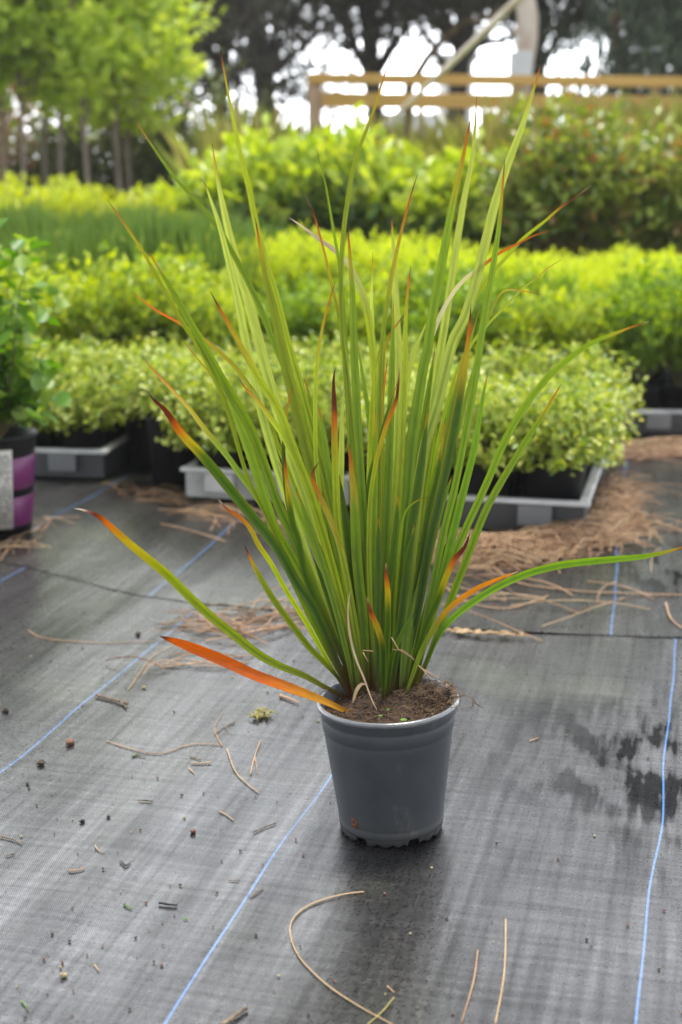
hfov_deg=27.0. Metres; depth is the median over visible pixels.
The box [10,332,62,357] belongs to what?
variegated shrub
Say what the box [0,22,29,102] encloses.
sapling
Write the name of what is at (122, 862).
leaf scrap
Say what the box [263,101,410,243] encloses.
lime shrub
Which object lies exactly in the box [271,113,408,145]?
grass clump
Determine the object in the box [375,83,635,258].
grass clump
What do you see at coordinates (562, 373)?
variegated shrub
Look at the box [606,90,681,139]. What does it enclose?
grass clump
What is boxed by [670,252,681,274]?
golden shrub
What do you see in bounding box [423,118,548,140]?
grass clump
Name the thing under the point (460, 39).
dark tree
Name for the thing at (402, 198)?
lime shrub
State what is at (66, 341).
variegated shrub
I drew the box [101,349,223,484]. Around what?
variegated shrub
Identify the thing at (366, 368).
variegated shrub
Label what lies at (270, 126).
grass clump
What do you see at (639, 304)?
gardenia bush
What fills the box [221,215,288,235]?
rush clump
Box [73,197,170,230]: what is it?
rush clump
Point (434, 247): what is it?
golden shrub
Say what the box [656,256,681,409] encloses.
box bush
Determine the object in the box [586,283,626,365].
gardenia bush
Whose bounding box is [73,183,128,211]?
yellow green shrub
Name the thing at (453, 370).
variegated shrub
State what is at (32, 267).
fresh green bush
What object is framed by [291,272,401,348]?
gardenia bush
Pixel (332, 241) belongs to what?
golden shrub
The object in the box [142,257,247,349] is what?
fresh green bush
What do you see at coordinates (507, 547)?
pine needles
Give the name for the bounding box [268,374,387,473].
variegated shrub
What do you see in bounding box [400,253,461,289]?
golden shrub
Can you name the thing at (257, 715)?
moss sprig
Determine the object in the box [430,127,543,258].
lime shrub
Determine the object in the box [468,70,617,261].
red stemmed shrub
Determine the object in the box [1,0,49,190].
sapling
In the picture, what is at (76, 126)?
sapling
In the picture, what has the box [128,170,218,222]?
lime shrub
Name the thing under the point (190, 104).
background shrub
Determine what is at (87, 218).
rush clump
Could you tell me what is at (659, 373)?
gardenia bush
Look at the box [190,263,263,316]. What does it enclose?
fresh green bush
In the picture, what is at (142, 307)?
fresh green bush
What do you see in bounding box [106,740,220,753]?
pine needle
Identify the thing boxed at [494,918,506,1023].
pine needle
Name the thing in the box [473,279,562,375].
gardenia bush
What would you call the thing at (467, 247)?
golden shrub
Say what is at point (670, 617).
pine needle
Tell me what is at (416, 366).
variegated shrub
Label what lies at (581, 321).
gardenia bush
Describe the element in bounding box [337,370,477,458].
variegated shrub
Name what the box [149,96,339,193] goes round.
grass clump
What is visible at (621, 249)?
golden shrub
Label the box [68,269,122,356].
fresh green bush
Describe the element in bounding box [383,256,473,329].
gardenia bush
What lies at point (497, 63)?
sky
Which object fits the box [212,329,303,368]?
variegated shrub
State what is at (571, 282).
gardenia bush
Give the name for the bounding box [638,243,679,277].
golden shrub
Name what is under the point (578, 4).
dark tree
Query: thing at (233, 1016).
twig
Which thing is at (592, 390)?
variegated shrub
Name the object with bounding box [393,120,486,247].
grass clump
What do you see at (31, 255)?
fresh green bush
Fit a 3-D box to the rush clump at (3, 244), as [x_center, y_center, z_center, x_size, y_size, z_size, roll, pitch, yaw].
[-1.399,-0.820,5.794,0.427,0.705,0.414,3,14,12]
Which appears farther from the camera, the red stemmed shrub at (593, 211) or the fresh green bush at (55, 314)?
the red stemmed shrub at (593, 211)
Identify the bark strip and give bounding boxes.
[445,627,527,636]
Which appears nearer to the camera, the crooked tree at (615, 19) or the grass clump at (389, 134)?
the grass clump at (389, 134)
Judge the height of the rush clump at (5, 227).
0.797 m
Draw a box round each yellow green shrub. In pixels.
[0,170,50,205]
[0,180,60,218]
[30,172,110,222]
[33,174,97,203]
[68,184,135,222]
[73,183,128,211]
[106,176,194,222]
[135,186,170,199]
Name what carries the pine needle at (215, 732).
on the ground fabric at (568, 783)
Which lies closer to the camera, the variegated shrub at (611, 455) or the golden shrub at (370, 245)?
the variegated shrub at (611, 455)
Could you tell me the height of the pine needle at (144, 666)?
0.004 m
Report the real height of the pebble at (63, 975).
0.007 m
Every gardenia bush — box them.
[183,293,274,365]
[232,288,296,351]
[252,271,348,352]
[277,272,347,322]
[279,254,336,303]
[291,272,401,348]
[324,256,399,301]
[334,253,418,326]
[357,298,447,351]
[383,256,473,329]
[403,241,485,362]
[415,258,520,373]
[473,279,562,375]
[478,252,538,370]
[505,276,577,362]
[511,254,593,361]
[522,270,625,362]
[550,284,622,369]
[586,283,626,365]
[589,276,654,384]
[614,285,663,377]
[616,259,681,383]
[646,289,681,409]
[661,279,681,380]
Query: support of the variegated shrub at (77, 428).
in the plant tray at (108, 459)
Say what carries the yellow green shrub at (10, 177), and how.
on the ground fabric at (89, 548)
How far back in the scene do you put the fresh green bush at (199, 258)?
5.43 m
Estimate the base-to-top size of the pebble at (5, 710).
0.010 m
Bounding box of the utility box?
[509,51,531,91]
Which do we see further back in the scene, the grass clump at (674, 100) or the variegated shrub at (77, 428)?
the grass clump at (674, 100)
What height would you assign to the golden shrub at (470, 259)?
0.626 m
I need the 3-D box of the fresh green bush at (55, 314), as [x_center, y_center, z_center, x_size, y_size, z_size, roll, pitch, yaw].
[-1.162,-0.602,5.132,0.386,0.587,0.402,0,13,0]
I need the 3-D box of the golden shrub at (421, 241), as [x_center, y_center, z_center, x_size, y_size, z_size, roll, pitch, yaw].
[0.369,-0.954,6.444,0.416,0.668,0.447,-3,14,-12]
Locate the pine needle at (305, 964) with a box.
[289,891,391,1023]
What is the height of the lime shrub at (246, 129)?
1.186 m
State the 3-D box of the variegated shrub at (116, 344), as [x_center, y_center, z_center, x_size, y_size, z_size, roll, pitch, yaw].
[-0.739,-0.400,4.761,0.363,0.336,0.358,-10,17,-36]
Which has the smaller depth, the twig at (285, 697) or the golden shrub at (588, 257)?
the twig at (285, 697)
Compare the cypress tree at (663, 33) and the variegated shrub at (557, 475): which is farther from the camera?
the cypress tree at (663, 33)
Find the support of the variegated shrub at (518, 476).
in the plant tray at (516, 511)
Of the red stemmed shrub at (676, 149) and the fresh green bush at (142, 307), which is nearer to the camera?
the fresh green bush at (142, 307)
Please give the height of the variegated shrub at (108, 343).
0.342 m
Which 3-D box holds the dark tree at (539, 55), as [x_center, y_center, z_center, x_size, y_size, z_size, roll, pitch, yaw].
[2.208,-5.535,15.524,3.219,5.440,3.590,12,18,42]
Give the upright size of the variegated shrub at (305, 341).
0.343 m
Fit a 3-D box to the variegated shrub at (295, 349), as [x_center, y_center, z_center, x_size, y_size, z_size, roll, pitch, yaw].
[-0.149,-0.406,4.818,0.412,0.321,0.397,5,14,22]
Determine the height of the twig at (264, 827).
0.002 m
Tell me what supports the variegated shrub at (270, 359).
in the plant tray at (201, 482)
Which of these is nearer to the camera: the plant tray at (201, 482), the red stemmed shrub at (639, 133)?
the plant tray at (201, 482)
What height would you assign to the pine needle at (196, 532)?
0.007 m
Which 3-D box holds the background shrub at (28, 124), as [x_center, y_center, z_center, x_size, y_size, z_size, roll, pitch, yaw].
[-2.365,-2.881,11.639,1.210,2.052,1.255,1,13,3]
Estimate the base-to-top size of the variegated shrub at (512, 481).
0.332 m
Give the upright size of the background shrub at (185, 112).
2.001 m
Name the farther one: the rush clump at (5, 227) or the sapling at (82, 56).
the sapling at (82, 56)
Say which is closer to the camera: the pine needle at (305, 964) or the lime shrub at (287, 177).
the pine needle at (305, 964)
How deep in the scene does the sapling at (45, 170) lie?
10.07 m
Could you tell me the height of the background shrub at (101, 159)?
2.096 m
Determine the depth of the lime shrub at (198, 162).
8.23 m
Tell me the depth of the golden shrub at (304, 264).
5.69 m
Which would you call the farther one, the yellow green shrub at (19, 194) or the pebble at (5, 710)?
the yellow green shrub at (19, 194)
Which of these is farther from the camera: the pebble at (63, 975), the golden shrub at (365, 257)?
the golden shrub at (365, 257)
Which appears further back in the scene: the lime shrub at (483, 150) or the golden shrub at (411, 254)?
the lime shrub at (483, 150)
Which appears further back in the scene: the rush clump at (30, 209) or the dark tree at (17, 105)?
the dark tree at (17, 105)
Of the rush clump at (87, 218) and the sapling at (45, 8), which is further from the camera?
the sapling at (45, 8)
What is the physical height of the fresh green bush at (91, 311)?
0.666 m
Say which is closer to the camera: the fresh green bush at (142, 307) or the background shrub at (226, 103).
the fresh green bush at (142, 307)
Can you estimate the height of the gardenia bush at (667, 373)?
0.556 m
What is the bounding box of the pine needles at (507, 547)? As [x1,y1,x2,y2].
[0,436,681,674]
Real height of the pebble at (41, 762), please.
0.010 m
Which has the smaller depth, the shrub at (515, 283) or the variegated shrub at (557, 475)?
the variegated shrub at (557, 475)
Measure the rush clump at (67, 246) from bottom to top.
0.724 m
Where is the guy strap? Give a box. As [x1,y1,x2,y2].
[380,0,522,127]
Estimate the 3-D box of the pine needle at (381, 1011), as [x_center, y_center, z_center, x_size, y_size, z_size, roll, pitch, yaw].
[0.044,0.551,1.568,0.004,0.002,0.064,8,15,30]
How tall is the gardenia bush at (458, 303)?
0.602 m
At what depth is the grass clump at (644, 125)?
8.18 m
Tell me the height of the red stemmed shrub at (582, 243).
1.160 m
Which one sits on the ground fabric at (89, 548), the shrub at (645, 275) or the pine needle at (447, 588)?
the pine needle at (447, 588)
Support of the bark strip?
on the ground fabric at (568, 783)
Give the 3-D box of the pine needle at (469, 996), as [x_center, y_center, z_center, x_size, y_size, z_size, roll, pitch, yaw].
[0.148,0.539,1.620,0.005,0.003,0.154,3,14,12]
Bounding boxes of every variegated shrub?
[0,370,77,447]
[9,338,95,447]
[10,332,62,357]
[27,365,137,448]
[29,334,116,373]
[47,340,148,446]
[87,336,156,360]
[90,344,208,465]
[91,342,157,370]
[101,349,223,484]
[111,332,216,369]
[126,325,240,365]
[150,365,285,468]
[185,346,309,433]
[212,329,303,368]
[219,384,330,470]
[220,351,310,385]
[234,350,325,368]
[239,356,342,464]
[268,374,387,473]
[270,347,313,358]
[274,330,369,374]
[280,353,387,457]
[291,350,341,379]
[293,336,338,355]
[309,342,368,362]
[314,356,388,381]
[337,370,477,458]
[349,342,435,375]
[358,331,436,369]
[362,363,496,493]
[385,363,496,394]
[408,347,521,385]
[410,370,551,496]
[446,381,546,496]
[466,369,549,488]
[467,336,567,387]
[474,377,637,500]
[484,371,539,391]
[509,391,631,492]
[516,369,643,489]
[520,358,648,435]
[527,340,647,415]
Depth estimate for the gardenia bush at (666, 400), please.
5.11 m
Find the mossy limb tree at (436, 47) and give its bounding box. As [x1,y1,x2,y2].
[403,0,560,136]
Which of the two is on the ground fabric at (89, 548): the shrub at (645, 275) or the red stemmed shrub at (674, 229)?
the red stemmed shrub at (674, 229)
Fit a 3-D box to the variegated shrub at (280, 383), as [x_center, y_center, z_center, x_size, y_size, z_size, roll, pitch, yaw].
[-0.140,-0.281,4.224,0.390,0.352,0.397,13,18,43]
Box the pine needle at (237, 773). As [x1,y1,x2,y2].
[226,749,258,792]
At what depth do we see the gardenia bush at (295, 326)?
5.07 m
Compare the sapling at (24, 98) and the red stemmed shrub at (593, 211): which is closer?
the red stemmed shrub at (593, 211)
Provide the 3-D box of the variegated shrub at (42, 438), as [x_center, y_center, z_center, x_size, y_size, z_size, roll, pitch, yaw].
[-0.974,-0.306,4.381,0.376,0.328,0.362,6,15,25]
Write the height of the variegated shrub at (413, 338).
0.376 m
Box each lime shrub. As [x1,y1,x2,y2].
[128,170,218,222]
[166,144,235,193]
[172,131,295,232]
[222,123,290,239]
[232,113,356,243]
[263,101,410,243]
[327,157,467,251]
[378,138,452,190]
[401,144,505,255]
[426,143,489,253]
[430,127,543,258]
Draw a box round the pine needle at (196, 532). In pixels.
[161,524,225,541]
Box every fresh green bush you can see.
[0,246,97,337]
[0,268,63,344]
[1,251,67,305]
[8,271,100,353]
[51,239,158,350]
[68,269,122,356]
[99,242,211,353]
[101,253,183,347]
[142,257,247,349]
[148,243,237,348]
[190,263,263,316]
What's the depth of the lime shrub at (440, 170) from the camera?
7.36 m
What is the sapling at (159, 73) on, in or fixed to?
on the ground
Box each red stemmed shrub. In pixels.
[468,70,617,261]
[510,133,583,261]
[519,92,666,264]
[541,144,630,260]
[568,138,680,260]
[596,106,676,257]
[621,116,681,254]
[634,127,681,259]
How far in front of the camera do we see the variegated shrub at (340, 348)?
4.76 m
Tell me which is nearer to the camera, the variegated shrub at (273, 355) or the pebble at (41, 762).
the pebble at (41, 762)
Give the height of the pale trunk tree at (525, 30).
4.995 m
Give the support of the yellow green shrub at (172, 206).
on the ground fabric at (89, 548)
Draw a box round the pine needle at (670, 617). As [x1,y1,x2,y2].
[665,602,681,628]
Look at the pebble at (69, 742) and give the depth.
2.31 m
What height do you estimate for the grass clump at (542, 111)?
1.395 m
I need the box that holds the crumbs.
[0,647,681,1021]
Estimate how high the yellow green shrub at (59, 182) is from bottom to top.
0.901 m
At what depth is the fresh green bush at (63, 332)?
5.09 m
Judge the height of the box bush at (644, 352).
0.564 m
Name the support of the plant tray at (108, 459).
on the ground fabric at (89, 548)
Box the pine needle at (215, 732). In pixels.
[214,711,223,746]
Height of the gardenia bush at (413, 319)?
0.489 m
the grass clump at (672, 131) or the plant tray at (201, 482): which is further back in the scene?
the grass clump at (672, 131)
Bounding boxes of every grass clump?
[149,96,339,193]
[197,121,343,242]
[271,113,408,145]
[310,112,439,162]
[336,110,476,163]
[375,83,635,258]
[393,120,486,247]
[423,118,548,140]
[481,81,680,260]
[501,145,605,265]
[538,94,672,134]
[575,102,679,257]
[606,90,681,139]
[623,84,680,123]
[657,114,681,253]
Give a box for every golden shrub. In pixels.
[161,223,235,350]
[216,229,296,297]
[252,228,304,254]
[254,217,357,294]
[308,230,372,256]
[318,224,425,290]
[355,238,379,251]
[366,232,437,274]
[400,227,453,258]
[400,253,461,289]
[407,229,487,275]
[447,241,534,291]
[449,241,487,259]
[474,251,528,271]
[500,245,553,267]
[504,245,597,357]
[525,248,602,276]
[552,250,600,267]
[570,242,656,367]
[571,261,628,363]
[588,241,657,269]
[612,248,681,291]
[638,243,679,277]
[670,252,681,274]
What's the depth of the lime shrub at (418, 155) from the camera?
8.12 m
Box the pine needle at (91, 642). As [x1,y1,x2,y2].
[28,630,161,642]
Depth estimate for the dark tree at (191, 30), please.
14.93 m
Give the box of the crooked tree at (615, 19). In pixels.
[610,2,640,94]
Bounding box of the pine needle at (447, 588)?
[446,586,548,608]
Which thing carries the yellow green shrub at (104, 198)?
on the ground fabric at (89, 548)
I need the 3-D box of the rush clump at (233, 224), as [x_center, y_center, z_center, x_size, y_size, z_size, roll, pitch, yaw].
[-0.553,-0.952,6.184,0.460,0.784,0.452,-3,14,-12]
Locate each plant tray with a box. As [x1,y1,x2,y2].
[35,434,129,477]
[180,457,366,504]
[440,445,608,532]
[621,400,681,433]
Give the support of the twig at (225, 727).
on the ground fabric at (568, 783)
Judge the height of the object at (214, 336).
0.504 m
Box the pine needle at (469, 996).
[461,950,478,1023]
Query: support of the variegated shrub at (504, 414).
in the plant tray at (516, 511)
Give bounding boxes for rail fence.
[307,73,681,137]
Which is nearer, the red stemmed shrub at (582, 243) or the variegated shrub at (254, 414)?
the variegated shrub at (254, 414)
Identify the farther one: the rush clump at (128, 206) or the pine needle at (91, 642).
the rush clump at (128, 206)
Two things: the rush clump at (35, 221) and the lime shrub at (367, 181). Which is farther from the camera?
the lime shrub at (367, 181)
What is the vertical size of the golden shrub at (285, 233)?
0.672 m
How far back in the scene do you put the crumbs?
1.80 m
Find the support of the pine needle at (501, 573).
on the ground fabric at (89, 548)
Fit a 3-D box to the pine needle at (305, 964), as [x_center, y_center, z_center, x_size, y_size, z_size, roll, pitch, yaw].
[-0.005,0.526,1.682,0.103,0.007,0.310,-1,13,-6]
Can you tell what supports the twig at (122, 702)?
on the ground fabric at (568, 783)
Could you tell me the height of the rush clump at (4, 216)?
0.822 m
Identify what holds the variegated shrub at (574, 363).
in the plant tray at (516, 511)
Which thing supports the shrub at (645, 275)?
in the plant tray at (659, 421)
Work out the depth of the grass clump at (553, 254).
8.36 m
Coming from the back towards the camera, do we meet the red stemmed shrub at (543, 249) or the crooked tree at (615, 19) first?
the crooked tree at (615, 19)
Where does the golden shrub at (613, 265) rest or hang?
on the ground fabric at (89, 548)
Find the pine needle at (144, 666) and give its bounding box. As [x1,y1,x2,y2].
[128,645,172,689]
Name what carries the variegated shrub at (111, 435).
in the plant tray at (108, 459)
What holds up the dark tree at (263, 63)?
on the ground
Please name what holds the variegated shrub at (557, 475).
in the plant tray at (516, 511)
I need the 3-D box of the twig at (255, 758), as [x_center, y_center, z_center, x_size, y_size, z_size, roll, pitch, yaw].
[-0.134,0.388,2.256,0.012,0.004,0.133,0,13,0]
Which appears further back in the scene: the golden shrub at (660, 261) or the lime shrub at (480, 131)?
the lime shrub at (480, 131)
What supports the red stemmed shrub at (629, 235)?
on the ground fabric at (89, 548)
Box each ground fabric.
[0,433,681,636]
[0,561,681,1023]
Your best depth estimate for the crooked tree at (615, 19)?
12.56 m
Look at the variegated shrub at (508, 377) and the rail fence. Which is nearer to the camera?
the variegated shrub at (508, 377)
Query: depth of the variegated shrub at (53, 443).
4.54 m
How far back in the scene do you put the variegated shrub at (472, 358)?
4.47 m
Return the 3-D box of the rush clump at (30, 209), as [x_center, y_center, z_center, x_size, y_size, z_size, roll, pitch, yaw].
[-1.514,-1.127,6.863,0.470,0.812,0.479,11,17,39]
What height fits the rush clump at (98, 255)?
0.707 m
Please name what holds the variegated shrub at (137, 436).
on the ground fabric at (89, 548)
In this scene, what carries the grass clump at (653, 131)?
on the ground fabric at (89, 548)
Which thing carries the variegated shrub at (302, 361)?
in the plant tray at (201, 482)
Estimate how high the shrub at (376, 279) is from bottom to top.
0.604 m
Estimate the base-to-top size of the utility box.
1.857 m
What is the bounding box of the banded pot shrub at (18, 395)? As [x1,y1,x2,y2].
[0,218,71,536]
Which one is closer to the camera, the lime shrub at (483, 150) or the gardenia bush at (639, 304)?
the gardenia bush at (639, 304)
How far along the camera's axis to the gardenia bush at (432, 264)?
5.68 m
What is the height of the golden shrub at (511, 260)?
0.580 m
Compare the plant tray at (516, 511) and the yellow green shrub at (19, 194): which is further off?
the yellow green shrub at (19, 194)
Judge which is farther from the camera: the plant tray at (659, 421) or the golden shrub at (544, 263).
the golden shrub at (544, 263)
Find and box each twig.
[0,836,21,842]
[95,694,128,708]
[214,722,234,734]
[220,1006,247,1023]
[250,740,260,774]
[253,823,275,832]
[279,694,299,702]
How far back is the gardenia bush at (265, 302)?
5.38 m
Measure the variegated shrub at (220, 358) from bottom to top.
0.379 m
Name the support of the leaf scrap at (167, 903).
on the ground fabric at (568, 783)
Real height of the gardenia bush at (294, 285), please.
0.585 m
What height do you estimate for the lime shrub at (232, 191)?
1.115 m
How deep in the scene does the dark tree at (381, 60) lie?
15.20 m
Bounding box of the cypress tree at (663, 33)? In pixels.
[505,0,681,119]
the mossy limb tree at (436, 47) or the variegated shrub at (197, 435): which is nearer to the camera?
the variegated shrub at (197, 435)
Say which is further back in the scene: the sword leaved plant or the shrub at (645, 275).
the shrub at (645, 275)
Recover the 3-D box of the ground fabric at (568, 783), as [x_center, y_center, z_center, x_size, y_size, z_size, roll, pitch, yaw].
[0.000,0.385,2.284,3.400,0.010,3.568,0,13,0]
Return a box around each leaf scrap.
[119,859,130,866]
[159,901,176,905]
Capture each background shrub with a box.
[0,83,104,186]
[0,85,57,200]
[0,101,110,196]
[27,82,180,209]
[72,79,223,194]
[105,29,238,196]
[193,61,293,129]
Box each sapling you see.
[0,0,106,196]
[0,0,156,191]
[0,0,170,190]
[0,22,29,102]
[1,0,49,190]
[5,1,168,156]
[21,13,102,201]
[29,0,227,202]
[54,1,207,203]
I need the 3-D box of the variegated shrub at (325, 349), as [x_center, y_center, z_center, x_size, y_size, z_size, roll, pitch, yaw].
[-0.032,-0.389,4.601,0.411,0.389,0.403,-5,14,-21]
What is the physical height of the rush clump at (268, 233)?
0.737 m
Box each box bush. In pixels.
[600,267,681,409]
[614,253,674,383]
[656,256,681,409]
[664,268,681,382]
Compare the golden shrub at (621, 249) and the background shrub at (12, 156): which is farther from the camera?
the background shrub at (12, 156)
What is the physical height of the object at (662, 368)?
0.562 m
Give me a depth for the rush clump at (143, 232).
5.65 m
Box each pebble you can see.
[2,707,8,712]
[36,759,45,765]
[60,972,67,977]
[65,738,73,745]
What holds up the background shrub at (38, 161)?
on the ground
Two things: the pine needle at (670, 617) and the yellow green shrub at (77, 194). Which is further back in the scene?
the yellow green shrub at (77, 194)
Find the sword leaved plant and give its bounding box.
[75,49,681,847]
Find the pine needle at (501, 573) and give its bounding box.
[492,566,681,594]
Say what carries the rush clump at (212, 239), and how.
on the ground fabric at (89, 548)
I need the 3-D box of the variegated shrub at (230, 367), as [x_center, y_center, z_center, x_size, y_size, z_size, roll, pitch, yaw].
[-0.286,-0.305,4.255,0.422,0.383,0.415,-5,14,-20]
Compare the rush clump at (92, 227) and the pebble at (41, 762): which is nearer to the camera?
the pebble at (41, 762)
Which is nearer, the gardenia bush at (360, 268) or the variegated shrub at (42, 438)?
the variegated shrub at (42, 438)
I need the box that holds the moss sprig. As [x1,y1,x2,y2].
[246,707,277,719]
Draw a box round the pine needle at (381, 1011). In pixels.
[368,997,393,1023]
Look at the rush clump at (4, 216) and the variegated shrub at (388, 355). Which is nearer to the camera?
the variegated shrub at (388, 355)
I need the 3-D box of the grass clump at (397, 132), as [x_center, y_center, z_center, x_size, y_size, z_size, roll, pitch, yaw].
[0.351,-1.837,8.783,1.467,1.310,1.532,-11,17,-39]
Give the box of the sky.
[12,1,670,163]
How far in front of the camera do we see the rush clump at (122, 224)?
6.14 m
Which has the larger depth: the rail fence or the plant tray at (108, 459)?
the rail fence
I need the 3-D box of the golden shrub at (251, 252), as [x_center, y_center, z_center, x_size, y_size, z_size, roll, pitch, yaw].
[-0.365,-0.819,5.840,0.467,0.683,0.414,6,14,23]
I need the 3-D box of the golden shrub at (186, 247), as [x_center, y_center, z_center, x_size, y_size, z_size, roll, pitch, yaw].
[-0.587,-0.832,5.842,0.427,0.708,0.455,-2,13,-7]
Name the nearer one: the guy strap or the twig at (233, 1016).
the twig at (233, 1016)
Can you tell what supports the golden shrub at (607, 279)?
on the ground fabric at (89, 548)
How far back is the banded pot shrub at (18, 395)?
3.56 m
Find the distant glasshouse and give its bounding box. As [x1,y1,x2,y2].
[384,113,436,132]
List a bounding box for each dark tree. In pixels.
[0,73,51,163]
[50,0,243,144]
[159,0,408,132]
[182,0,321,124]
[250,0,488,129]
[344,0,589,126]
[446,0,621,116]
[549,0,656,46]
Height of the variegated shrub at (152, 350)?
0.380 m
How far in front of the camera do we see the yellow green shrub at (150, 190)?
8.05 m
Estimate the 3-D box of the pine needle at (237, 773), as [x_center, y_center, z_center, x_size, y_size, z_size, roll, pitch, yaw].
[-0.159,0.400,2.204,0.014,0.006,0.168,-5,14,-20]
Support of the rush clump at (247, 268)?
on the ground fabric at (89, 548)
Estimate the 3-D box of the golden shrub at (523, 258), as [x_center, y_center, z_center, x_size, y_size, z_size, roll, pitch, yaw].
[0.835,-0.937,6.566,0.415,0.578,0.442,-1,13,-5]
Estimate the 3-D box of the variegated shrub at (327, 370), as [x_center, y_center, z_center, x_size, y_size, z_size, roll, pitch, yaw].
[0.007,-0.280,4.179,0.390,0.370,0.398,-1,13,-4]
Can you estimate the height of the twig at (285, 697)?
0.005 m
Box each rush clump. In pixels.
[0,194,78,228]
[0,202,12,231]
[0,202,92,252]
[0,205,28,239]
[0,225,41,280]
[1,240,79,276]
[3,217,121,349]
[45,208,119,231]
[47,223,148,350]
[57,203,152,244]
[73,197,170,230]
[79,200,198,348]
[87,211,181,343]
[155,209,257,346]
[160,205,265,242]
[190,240,280,301]
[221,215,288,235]
[234,214,311,256]
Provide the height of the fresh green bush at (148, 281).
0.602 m
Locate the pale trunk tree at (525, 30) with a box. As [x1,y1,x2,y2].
[510,0,537,93]
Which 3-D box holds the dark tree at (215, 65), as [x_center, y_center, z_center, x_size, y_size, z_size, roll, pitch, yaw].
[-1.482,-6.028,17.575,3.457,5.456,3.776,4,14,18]
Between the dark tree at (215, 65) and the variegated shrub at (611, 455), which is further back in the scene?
the dark tree at (215, 65)
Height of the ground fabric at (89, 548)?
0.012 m
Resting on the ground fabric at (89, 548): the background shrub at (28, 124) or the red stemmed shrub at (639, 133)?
the red stemmed shrub at (639, 133)
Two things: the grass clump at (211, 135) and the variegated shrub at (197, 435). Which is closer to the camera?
the variegated shrub at (197, 435)
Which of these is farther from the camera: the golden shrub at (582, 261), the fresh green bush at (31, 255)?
the golden shrub at (582, 261)
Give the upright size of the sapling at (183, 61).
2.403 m
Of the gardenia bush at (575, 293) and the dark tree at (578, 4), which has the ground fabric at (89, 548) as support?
the gardenia bush at (575, 293)
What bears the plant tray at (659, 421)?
on the ground fabric at (89, 548)
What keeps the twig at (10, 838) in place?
on the ground fabric at (568, 783)
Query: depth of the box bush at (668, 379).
5.30 m

